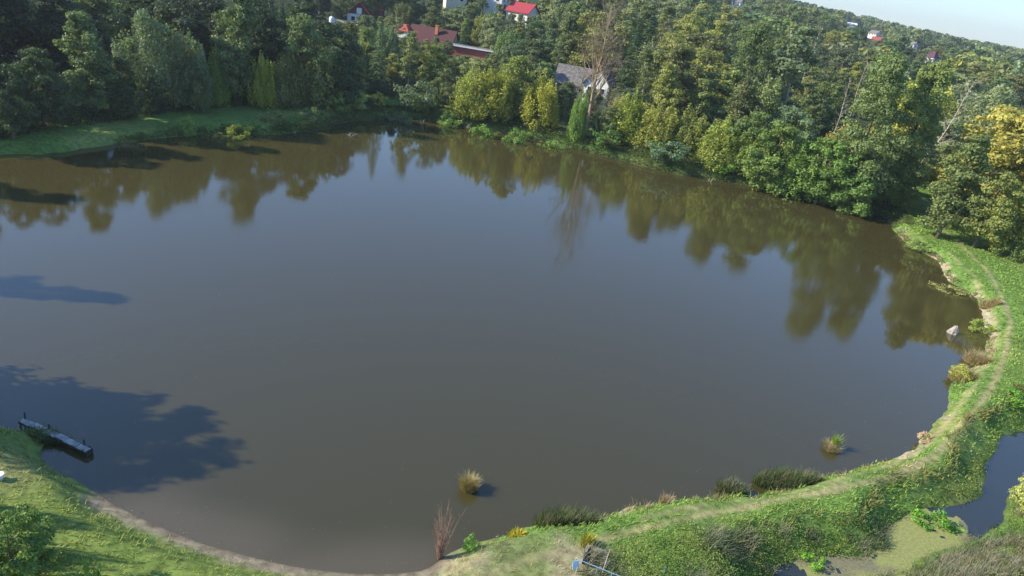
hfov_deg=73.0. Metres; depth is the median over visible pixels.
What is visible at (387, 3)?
deciduous tree
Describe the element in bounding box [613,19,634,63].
deciduous tree
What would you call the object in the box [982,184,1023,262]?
deciduous tree
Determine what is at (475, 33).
poplar tree
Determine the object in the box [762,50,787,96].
deciduous tree
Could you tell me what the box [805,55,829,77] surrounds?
poplar tree
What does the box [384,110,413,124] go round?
bush
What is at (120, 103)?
deciduous tree
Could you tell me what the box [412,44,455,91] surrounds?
deciduous tree
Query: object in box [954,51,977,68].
deciduous tree
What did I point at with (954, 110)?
deciduous tree
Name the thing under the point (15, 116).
deciduous tree
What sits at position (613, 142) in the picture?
bush
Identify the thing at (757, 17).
deciduous tree
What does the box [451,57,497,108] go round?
deciduous tree
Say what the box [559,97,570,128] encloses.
deciduous tree
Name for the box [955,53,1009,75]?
deciduous tree
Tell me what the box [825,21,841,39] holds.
deciduous tree
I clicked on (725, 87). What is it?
deciduous tree
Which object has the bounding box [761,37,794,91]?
poplar tree
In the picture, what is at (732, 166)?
bush
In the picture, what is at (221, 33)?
deciduous tree
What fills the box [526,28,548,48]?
deciduous tree
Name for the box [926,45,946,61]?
deciduous tree
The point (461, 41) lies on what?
spruce tree
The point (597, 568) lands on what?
blue railing
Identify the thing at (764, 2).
deciduous tree
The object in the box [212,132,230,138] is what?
bush
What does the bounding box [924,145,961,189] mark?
deciduous tree
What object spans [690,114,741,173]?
deciduous tree
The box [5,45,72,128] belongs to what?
deciduous tree
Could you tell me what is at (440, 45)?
poplar tree
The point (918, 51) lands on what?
deciduous tree
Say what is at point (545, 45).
deciduous tree
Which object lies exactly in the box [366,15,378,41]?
poplar tree
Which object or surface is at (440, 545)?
bare sapling
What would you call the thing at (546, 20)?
deciduous tree
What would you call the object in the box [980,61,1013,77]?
deciduous tree
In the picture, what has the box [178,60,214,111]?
deciduous tree
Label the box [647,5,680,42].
poplar tree
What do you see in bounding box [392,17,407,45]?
deciduous tree
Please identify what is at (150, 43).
deciduous tree
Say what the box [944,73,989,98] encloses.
deciduous tree
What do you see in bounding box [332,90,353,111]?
bush
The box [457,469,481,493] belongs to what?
sedge clump
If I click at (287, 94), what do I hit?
deciduous tree
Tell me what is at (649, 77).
deciduous tree
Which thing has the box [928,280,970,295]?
clump
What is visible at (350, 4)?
spruce tree
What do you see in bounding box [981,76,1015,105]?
deciduous tree
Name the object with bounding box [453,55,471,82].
deciduous tree
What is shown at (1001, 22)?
sky
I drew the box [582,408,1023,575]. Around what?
weeds
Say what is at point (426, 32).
house
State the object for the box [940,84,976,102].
deciduous tree
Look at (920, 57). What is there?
poplar tree
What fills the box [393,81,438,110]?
deciduous tree
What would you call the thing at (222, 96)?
conifer tree
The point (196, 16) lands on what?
deciduous tree
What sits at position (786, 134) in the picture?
deciduous tree
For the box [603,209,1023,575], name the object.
dry grass
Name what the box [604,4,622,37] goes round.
deciduous tree
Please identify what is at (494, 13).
poplar tree
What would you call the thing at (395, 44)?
spruce tree
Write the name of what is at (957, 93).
poplar tree
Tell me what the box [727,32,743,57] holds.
spruce tree
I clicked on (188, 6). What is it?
deciduous tree
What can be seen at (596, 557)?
sluice box
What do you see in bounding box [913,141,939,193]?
deciduous tree
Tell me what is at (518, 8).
house
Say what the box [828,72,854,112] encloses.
poplar tree
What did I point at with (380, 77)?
conifer tree
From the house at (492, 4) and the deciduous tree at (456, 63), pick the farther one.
the house at (492, 4)
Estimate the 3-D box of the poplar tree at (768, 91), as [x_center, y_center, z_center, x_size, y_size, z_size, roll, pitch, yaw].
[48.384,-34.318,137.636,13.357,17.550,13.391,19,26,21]
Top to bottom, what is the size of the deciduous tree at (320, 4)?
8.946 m
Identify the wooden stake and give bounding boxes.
[601,550,609,575]
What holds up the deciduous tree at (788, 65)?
on the ground at (100, 134)
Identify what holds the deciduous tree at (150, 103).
on the ground at (100, 134)
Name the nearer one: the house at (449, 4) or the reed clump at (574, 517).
the reed clump at (574, 517)
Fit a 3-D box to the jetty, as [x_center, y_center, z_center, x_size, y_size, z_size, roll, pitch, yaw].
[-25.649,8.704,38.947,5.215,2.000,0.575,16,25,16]
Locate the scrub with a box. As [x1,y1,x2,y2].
[0,87,387,138]
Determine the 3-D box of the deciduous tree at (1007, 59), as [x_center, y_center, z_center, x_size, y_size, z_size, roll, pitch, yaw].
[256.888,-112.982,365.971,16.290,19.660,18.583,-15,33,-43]
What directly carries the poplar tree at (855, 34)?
on the ground at (100, 134)
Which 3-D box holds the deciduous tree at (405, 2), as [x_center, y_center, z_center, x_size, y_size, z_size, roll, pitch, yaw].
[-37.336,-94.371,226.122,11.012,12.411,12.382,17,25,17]
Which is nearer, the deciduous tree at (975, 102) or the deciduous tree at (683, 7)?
the deciduous tree at (975, 102)
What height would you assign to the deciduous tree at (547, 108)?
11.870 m
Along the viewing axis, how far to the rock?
72.58 m
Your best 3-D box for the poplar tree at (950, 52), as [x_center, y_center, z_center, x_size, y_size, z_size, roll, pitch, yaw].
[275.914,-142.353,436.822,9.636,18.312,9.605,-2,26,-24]
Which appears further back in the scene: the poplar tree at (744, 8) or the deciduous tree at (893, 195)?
the poplar tree at (744, 8)
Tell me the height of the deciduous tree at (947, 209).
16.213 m
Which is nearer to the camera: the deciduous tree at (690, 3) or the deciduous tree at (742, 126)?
the deciduous tree at (742, 126)
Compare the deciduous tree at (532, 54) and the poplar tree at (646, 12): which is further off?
the poplar tree at (646, 12)
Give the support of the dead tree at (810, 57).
on the ground at (100, 134)
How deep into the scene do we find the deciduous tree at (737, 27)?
216.90 m
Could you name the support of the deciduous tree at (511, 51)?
on the ground at (100, 134)
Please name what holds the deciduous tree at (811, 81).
on the ground at (100, 134)
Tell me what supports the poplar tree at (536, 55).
on the ground at (100, 134)
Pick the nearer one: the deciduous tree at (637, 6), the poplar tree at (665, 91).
the poplar tree at (665, 91)
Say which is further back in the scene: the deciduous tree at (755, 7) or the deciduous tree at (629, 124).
the deciduous tree at (755, 7)
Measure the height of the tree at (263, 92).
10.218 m
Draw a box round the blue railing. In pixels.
[575,558,618,575]
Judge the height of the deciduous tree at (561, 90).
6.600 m
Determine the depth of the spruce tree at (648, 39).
183.40 m
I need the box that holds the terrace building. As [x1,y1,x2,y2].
[450,43,493,60]
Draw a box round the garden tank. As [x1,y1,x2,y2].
[329,15,334,22]
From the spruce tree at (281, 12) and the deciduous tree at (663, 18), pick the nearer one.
the spruce tree at (281, 12)
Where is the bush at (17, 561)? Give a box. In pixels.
[0,501,66,575]
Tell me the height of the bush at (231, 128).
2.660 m
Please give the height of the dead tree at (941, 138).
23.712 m
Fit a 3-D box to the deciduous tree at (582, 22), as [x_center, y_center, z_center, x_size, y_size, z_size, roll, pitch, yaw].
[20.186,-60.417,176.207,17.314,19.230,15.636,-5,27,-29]
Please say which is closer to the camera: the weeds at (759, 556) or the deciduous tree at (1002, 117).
the weeds at (759, 556)
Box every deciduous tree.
[0,0,48,55]
[0,0,60,88]
[0,62,43,139]
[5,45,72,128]
[52,11,118,117]
[60,0,142,82]
[102,0,207,71]
[103,54,143,117]
[110,8,183,99]
[128,0,207,87]
[135,76,165,115]
[159,28,212,110]
[165,0,200,13]
[170,0,195,14]
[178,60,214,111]
[182,0,208,40]
[185,0,250,62]
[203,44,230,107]
[206,15,268,88]
[210,0,261,104]
[227,6,289,90]
[266,53,309,108]
[278,12,331,104]
[285,0,302,10]
[285,19,362,87]
[289,39,342,110]
[314,0,325,25]
[325,50,359,106]
[331,0,349,18]
[333,38,369,80]
[351,0,386,13]
[355,15,363,25]
[379,0,394,14]
[383,16,396,30]
[383,53,402,77]
[385,76,399,98]
[386,0,412,13]
[387,3,404,15]
[388,15,395,31]
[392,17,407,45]
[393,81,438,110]
[396,30,421,87]
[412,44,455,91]
[417,0,443,18]
[418,39,432,67]
[420,6,443,27]
[428,67,455,107]
[437,7,456,30]
[439,9,472,38]
[439,40,454,54]
[444,58,463,86]
[448,64,491,117]
[449,6,468,21]
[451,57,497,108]
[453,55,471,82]
[457,8,478,38]
[468,0,488,19]
[469,65,513,123]
[478,16,505,53]
[480,58,498,77]
[487,53,502,79]
[491,55,536,121]
[494,13,510,34]
[494,46,509,66]
[501,38,530,74]
[507,60,547,100]
[516,67,560,131]
[519,41,551,73]
[521,51,536,80]
[523,21,546,45]
[524,16,531,31]
[525,38,555,67]
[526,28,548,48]
[532,61,556,87]
[533,15,561,43]
[535,0,554,19]
[549,44,561,81]
[552,10,632,67]
[556,85,574,115]
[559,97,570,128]
[564,27,624,68]
[582,87,595,101]
[583,0,589,20]
[588,110,601,138]
[597,106,625,138]
[598,88,644,146]
[601,88,655,135]
[604,0,641,37]
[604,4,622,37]
[605,49,627,79]
[612,7,644,55]
[612,67,635,102]
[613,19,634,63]
[628,101,679,153]
[632,62,654,105]
[635,36,705,98]
[644,0,674,30]
[649,13,671,49]
[651,0,694,39]
[655,18,681,53]
[656,22,706,55]
[661,32,748,76]
[662,103,707,157]
[672,13,706,43]
[675,0,707,16]
[680,9,719,33]
[680,46,738,113]
[686,71,720,121]
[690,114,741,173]
[691,3,713,40]
[697,0,722,14]
[705,69,744,133]
[707,100,734,141]
[708,13,751,54]
[715,4,745,39]
[719,20,752,67]
[723,132,761,178]
[727,111,775,171]
[729,19,776,89]
[733,4,773,25]
[741,120,814,195]
[742,13,771,50]
[750,16,797,55]
[753,3,780,23]
[756,0,772,22]
[758,31,777,81]
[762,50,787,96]
[762,133,831,202]
[764,9,789,46]
[764,105,816,166]
[774,0,792,11]
[782,4,797,17]
[784,7,816,24]
[790,73,835,116]
[793,80,853,134]
[794,136,854,206]
[796,95,837,144]
[798,16,831,48]
[806,8,820,16]
[807,30,861,71]
[813,49,913,205]
[814,41,861,65]
[815,121,857,176]
[816,13,837,30]
[821,152,877,216]
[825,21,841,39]
[826,47,866,87]
[837,27,857,46]
[846,46,889,92]
[849,39,895,72]
[859,68,956,146]
[871,39,902,57]
[873,60,956,206]
[873,159,915,206]
[907,48,925,68]
[912,117,973,160]
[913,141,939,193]
[916,133,994,238]
[923,142,953,192]
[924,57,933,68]
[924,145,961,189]
[925,104,1023,218]
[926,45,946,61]
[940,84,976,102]
[944,57,966,88]
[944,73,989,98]
[944,168,1023,247]
[948,101,981,144]
[949,48,974,67]
[951,62,1005,86]
[951,98,986,126]
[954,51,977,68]
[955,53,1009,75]
[962,70,998,93]
[976,126,1023,218]
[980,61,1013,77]
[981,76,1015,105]
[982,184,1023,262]
[992,55,1016,72]
[1005,73,1023,107]
[1007,60,1023,93]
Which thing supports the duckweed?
on the ditch water at (983, 513)
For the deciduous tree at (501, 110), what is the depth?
132.81 m
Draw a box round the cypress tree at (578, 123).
[566,84,588,141]
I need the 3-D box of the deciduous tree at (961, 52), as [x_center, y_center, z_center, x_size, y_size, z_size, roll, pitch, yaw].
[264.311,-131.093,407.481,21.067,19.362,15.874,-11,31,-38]
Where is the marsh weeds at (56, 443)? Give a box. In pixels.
[44,431,71,447]
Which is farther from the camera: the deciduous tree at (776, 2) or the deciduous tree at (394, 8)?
the deciduous tree at (776, 2)
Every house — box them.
[345,1,384,20]
[396,24,459,48]
[443,0,466,16]
[482,0,509,18]
[505,1,540,31]
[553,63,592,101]
[582,64,617,109]
[730,0,743,12]
[847,22,856,26]
[867,30,881,38]
[871,36,881,40]
[910,42,918,50]
[925,51,939,62]
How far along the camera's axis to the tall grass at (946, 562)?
38.23 m
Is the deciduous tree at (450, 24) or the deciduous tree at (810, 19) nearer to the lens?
the deciduous tree at (450, 24)
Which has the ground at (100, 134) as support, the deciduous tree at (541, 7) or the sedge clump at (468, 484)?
the deciduous tree at (541, 7)
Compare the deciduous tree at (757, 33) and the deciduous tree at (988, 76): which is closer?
the deciduous tree at (757, 33)
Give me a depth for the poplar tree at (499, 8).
232.06 m
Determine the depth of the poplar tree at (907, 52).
292.98 m
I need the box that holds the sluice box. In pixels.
[579,543,607,570]
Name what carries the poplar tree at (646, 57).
on the ground at (100, 134)
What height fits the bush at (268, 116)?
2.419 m
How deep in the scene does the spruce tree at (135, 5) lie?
147.66 m
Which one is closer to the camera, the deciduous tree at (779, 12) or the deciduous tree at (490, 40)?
the deciduous tree at (490, 40)
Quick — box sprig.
[831,433,844,447]
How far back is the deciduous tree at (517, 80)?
133.21 m
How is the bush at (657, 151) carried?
on the ground at (100, 134)
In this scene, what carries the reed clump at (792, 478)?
in the pond water at (340, 349)
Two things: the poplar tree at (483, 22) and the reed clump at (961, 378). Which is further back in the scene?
the poplar tree at (483, 22)
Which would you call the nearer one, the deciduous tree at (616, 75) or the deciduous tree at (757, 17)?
the deciduous tree at (616, 75)
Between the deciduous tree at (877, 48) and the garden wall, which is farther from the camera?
the deciduous tree at (877, 48)
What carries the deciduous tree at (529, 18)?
on the ground at (100, 134)
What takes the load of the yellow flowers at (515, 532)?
on the ground at (100, 134)
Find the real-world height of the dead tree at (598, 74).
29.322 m
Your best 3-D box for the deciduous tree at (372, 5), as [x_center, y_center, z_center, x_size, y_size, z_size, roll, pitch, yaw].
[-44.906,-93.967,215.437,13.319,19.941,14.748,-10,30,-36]
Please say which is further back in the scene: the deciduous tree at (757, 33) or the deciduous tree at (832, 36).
the deciduous tree at (832, 36)
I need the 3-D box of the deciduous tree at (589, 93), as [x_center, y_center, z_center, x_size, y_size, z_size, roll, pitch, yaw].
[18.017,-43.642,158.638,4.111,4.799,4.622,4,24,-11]
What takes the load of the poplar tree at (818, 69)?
on the ground at (100, 134)
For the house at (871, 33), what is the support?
on the ground at (100, 134)
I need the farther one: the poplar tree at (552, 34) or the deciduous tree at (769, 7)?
the deciduous tree at (769, 7)
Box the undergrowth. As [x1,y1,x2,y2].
[112,101,915,227]
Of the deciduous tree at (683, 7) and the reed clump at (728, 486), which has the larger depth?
the deciduous tree at (683, 7)
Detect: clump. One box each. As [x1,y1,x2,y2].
[111,140,142,155]
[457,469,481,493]
[532,502,605,527]
[658,491,677,503]
[714,474,751,496]
[751,461,825,489]
[821,438,843,453]
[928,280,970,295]
[946,361,983,382]
[960,346,999,365]
[978,297,1004,308]
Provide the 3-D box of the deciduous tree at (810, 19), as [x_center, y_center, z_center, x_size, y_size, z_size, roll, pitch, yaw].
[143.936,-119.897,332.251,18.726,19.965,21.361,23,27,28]
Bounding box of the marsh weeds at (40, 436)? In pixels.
[23,422,63,445]
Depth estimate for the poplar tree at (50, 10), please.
105.97 m
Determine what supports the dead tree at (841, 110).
on the ground at (100, 134)
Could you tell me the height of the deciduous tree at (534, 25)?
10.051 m
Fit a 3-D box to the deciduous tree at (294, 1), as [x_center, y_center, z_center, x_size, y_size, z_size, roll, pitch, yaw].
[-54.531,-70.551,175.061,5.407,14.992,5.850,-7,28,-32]
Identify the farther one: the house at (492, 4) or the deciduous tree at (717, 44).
the house at (492, 4)
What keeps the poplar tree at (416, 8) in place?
on the ground at (100, 134)
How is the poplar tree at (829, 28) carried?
on the ground at (100, 134)
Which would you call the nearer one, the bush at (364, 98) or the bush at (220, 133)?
the bush at (220, 133)
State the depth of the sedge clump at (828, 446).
49.16 m
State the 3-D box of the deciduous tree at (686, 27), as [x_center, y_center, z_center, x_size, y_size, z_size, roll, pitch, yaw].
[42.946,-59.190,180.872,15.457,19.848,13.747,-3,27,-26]
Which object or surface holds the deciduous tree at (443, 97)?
on the ground at (100, 134)
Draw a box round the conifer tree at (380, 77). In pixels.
[364,19,390,96]
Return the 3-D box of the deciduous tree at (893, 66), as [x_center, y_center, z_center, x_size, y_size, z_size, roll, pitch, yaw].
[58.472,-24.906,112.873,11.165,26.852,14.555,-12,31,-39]
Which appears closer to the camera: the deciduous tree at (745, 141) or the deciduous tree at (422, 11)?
the deciduous tree at (745, 141)
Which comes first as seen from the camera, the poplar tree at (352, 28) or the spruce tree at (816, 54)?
the poplar tree at (352, 28)
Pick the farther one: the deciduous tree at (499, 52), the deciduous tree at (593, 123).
the deciduous tree at (499, 52)
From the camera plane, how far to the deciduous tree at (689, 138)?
126.59 m
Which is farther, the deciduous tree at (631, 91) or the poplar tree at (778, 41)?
the poplar tree at (778, 41)
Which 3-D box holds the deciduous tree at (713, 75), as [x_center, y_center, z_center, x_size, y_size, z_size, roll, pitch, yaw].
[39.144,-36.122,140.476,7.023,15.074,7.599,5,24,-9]
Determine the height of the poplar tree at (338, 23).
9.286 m
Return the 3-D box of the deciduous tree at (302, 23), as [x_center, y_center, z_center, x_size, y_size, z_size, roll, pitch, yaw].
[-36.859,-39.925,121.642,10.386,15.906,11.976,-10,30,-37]
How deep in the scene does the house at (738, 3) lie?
547.05 m
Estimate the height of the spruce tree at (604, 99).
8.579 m
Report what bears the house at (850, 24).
on the ground at (100, 134)
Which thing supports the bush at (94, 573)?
on the ground at (100, 134)
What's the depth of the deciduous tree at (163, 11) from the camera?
107.61 m
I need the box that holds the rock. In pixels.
[946,326,958,334]
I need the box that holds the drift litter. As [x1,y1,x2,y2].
[97,498,450,575]
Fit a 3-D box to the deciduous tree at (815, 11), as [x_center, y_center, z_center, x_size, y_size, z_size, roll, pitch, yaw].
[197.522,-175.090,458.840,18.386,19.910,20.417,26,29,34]
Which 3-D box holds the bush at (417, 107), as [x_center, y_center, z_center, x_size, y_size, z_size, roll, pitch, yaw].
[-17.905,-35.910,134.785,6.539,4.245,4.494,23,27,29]
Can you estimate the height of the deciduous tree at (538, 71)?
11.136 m
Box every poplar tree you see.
[22,0,79,74]
[40,17,72,93]
[81,9,105,40]
[102,13,132,78]
[189,20,213,66]
[253,0,289,57]
[282,3,316,43]
[300,0,317,21]
[314,0,330,14]
[322,1,332,14]
[326,21,342,46]
[328,46,343,81]
[341,20,360,46]
[357,14,376,53]
[358,26,377,81]
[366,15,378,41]
[374,22,401,63]
[376,16,384,38]
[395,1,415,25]
[408,0,422,23]
[415,41,431,65]
[423,0,442,24]
[430,37,439,57]
[435,43,446,76]
[457,18,470,44]
[470,12,492,46]
[479,19,489,47]
[486,10,497,27]
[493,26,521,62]
[495,3,505,17]
[497,57,508,77]
[505,13,517,39]
[512,21,525,49]
[516,14,522,28]
[525,29,537,51]
[527,50,539,73]
[541,0,567,23]
[541,28,557,57]
[545,19,556,47]
[550,13,580,69]
[554,0,580,42]
[555,3,574,43]
[556,0,589,57]
[564,81,577,109]
[582,0,606,53]
[587,89,602,115]
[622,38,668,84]
[629,47,657,90]
[633,3,660,44]
[641,62,684,140]
[644,45,704,118]
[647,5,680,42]
[680,78,714,133]
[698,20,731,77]
[708,76,767,152]
[718,0,728,19]
[730,70,782,127]
[741,5,748,19]
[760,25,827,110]
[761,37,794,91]
[768,103,815,160]
[779,24,798,59]
[786,13,799,31]
[791,91,811,124]
[792,11,804,27]
[796,64,839,94]
[799,66,821,94]
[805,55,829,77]
[805,93,828,140]
[814,26,835,53]
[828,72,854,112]
[834,68,849,102]
[842,62,864,104]
[848,31,859,47]
[855,51,885,104]
[886,63,913,89]
[889,47,913,81]
[902,60,921,88]
[912,55,924,79]
[942,47,955,60]
[950,90,962,108]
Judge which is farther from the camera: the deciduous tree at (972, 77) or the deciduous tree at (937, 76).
the deciduous tree at (972, 77)
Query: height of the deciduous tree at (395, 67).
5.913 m
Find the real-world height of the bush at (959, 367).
1.572 m
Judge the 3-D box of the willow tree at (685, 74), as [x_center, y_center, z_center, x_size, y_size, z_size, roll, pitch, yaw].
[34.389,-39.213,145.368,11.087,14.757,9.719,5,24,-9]
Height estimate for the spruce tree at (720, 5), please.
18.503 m
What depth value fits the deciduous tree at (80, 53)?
91.61 m
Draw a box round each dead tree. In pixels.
[569,0,636,131]
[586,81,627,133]
[798,22,826,95]
[831,79,851,137]
[838,59,870,127]
[921,74,991,162]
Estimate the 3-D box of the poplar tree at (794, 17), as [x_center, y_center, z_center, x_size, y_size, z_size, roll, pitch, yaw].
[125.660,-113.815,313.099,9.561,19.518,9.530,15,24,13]
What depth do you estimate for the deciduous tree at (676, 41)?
152.01 m
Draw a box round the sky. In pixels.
[797,0,1023,48]
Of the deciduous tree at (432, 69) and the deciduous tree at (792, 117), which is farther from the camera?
the deciduous tree at (432, 69)
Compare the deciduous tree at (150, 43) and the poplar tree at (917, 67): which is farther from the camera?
the poplar tree at (917, 67)
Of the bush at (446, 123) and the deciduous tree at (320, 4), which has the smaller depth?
the bush at (446, 123)
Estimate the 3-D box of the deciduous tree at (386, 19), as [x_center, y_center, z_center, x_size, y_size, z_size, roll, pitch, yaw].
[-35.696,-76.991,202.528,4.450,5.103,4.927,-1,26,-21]
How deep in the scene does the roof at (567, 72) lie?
162.82 m
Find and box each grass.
[564,502,1023,575]
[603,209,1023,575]
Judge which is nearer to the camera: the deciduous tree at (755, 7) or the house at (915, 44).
the deciduous tree at (755, 7)
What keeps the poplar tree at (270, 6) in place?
on the ground at (100, 134)
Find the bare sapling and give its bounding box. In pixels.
[433,503,463,559]
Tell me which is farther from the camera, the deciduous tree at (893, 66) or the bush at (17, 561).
the deciduous tree at (893, 66)
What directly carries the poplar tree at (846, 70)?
on the ground at (100, 134)
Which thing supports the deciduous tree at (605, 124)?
on the ground at (100, 134)
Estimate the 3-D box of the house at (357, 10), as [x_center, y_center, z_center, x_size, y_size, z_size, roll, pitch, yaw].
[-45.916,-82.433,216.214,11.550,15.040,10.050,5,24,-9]
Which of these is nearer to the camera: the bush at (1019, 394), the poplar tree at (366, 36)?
the bush at (1019, 394)
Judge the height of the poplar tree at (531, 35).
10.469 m
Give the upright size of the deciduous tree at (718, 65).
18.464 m
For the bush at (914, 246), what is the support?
on the ground at (100, 134)
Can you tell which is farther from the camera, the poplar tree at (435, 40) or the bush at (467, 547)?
the poplar tree at (435, 40)
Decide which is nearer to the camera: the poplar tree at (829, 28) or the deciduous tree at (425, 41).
the deciduous tree at (425, 41)
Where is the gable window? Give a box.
[356,8,361,13]
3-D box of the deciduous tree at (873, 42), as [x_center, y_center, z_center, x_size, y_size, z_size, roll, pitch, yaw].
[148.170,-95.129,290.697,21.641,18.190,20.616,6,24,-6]
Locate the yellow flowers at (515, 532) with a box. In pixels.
[506,526,526,537]
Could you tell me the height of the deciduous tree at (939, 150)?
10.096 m
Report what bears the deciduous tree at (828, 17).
on the ground at (100, 134)
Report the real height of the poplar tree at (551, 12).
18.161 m
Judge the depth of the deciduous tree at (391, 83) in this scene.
140.63 m
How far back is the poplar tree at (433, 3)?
216.27 m
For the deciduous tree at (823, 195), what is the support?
on the ground at (100, 134)
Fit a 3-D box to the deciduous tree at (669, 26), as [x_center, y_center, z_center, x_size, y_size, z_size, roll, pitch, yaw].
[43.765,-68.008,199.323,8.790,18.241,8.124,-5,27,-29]
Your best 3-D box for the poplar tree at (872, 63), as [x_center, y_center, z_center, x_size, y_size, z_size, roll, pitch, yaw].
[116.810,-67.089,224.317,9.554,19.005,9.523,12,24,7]
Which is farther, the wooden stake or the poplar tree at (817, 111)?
the poplar tree at (817, 111)
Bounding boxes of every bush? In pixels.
[0,501,66,575]
[76,556,102,575]
[181,114,199,136]
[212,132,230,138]
[225,123,254,139]
[259,109,289,124]
[299,106,326,123]
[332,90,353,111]
[351,90,367,109]
[372,91,387,106]
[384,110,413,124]
[408,93,437,113]
[436,112,462,127]
[462,533,480,552]
[469,124,497,138]
[501,127,529,143]
[537,140,569,149]
[593,130,622,147]
[645,140,689,162]
[702,158,736,173]
[801,551,825,572]
[905,238,934,252]
[910,507,965,533]
[917,431,933,444]
[948,363,978,381]
[968,318,998,334]
[992,240,1023,261]
[1007,388,1023,407]
[1008,475,1023,512]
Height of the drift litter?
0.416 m
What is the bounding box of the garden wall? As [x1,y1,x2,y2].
[327,17,357,24]
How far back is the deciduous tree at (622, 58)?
177.66 m
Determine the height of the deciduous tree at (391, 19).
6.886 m
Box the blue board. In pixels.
[572,561,578,573]
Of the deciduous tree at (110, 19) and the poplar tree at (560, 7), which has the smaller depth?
the deciduous tree at (110, 19)
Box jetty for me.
[18,412,92,456]
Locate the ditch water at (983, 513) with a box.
[772,431,1023,575]
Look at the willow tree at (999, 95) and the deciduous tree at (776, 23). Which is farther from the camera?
the deciduous tree at (776, 23)
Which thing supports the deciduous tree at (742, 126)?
on the ground at (100, 134)
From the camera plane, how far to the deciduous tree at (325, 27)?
133.21 m
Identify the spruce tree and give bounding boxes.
[126,1,144,17]
[269,6,289,62]
[337,0,355,12]
[388,34,400,69]
[398,66,406,89]
[458,23,468,45]
[592,86,610,121]
[607,32,642,119]
[620,22,642,74]
[634,13,656,56]
[715,0,722,20]
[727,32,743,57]
[769,23,786,79]
[790,35,824,89]
[1013,66,1023,93]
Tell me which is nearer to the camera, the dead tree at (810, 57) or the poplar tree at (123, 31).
the poplar tree at (123, 31)
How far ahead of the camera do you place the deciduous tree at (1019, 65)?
335.32 m
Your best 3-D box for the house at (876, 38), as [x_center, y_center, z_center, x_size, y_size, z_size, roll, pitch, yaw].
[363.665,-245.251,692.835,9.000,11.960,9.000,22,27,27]
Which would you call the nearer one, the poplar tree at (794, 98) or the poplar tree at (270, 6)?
the poplar tree at (270, 6)
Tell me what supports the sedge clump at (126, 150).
in the pond water at (340, 349)
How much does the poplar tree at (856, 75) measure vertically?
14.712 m
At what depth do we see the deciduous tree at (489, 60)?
146.84 m
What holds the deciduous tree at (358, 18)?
on the ground at (100, 134)
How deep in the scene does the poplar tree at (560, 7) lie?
222.38 m
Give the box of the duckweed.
[771,508,976,575]
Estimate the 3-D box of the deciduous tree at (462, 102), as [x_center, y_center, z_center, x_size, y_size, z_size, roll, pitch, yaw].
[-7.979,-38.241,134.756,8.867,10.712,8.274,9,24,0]
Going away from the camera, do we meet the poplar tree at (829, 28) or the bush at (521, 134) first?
the bush at (521, 134)
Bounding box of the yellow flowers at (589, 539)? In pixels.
[580,530,597,546]
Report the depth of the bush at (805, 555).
38.35 m
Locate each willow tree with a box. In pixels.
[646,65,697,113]
[946,83,1022,170]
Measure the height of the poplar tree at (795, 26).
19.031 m
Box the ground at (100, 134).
[0,0,1023,575]
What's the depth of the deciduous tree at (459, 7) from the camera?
224.48 m
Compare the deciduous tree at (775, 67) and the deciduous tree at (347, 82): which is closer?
the deciduous tree at (347, 82)
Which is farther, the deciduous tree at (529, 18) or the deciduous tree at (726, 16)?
the deciduous tree at (726, 16)
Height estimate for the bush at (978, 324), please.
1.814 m
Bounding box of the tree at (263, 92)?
[246,50,276,109]
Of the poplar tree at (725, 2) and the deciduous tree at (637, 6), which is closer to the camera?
the deciduous tree at (637, 6)
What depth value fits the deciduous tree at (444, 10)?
212.25 m
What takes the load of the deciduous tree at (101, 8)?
on the ground at (100, 134)
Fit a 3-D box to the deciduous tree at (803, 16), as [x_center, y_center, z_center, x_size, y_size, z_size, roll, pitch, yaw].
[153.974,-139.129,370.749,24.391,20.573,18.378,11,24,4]
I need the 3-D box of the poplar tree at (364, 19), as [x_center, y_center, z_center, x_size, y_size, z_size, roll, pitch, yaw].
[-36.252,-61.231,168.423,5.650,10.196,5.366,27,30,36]
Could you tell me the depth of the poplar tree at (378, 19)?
187.29 m
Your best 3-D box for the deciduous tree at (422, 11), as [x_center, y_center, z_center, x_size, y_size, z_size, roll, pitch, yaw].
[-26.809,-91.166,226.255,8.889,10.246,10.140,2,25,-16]
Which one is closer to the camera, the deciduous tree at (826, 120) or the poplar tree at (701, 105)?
the poplar tree at (701, 105)
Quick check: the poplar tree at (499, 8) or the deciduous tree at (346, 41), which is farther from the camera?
the poplar tree at (499, 8)
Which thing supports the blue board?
on the ground at (100, 134)
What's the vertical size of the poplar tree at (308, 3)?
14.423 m
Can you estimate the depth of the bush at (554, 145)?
127.94 m
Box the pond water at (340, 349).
[0,119,989,573]
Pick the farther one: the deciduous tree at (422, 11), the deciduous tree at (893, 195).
the deciduous tree at (422, 11)
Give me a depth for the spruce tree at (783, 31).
233.40 m
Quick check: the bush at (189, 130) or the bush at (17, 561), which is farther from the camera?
the bush at (189, 130)
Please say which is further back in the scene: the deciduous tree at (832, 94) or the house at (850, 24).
the house at (850, 24)
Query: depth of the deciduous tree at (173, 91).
104.57 m
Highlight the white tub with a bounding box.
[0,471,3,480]

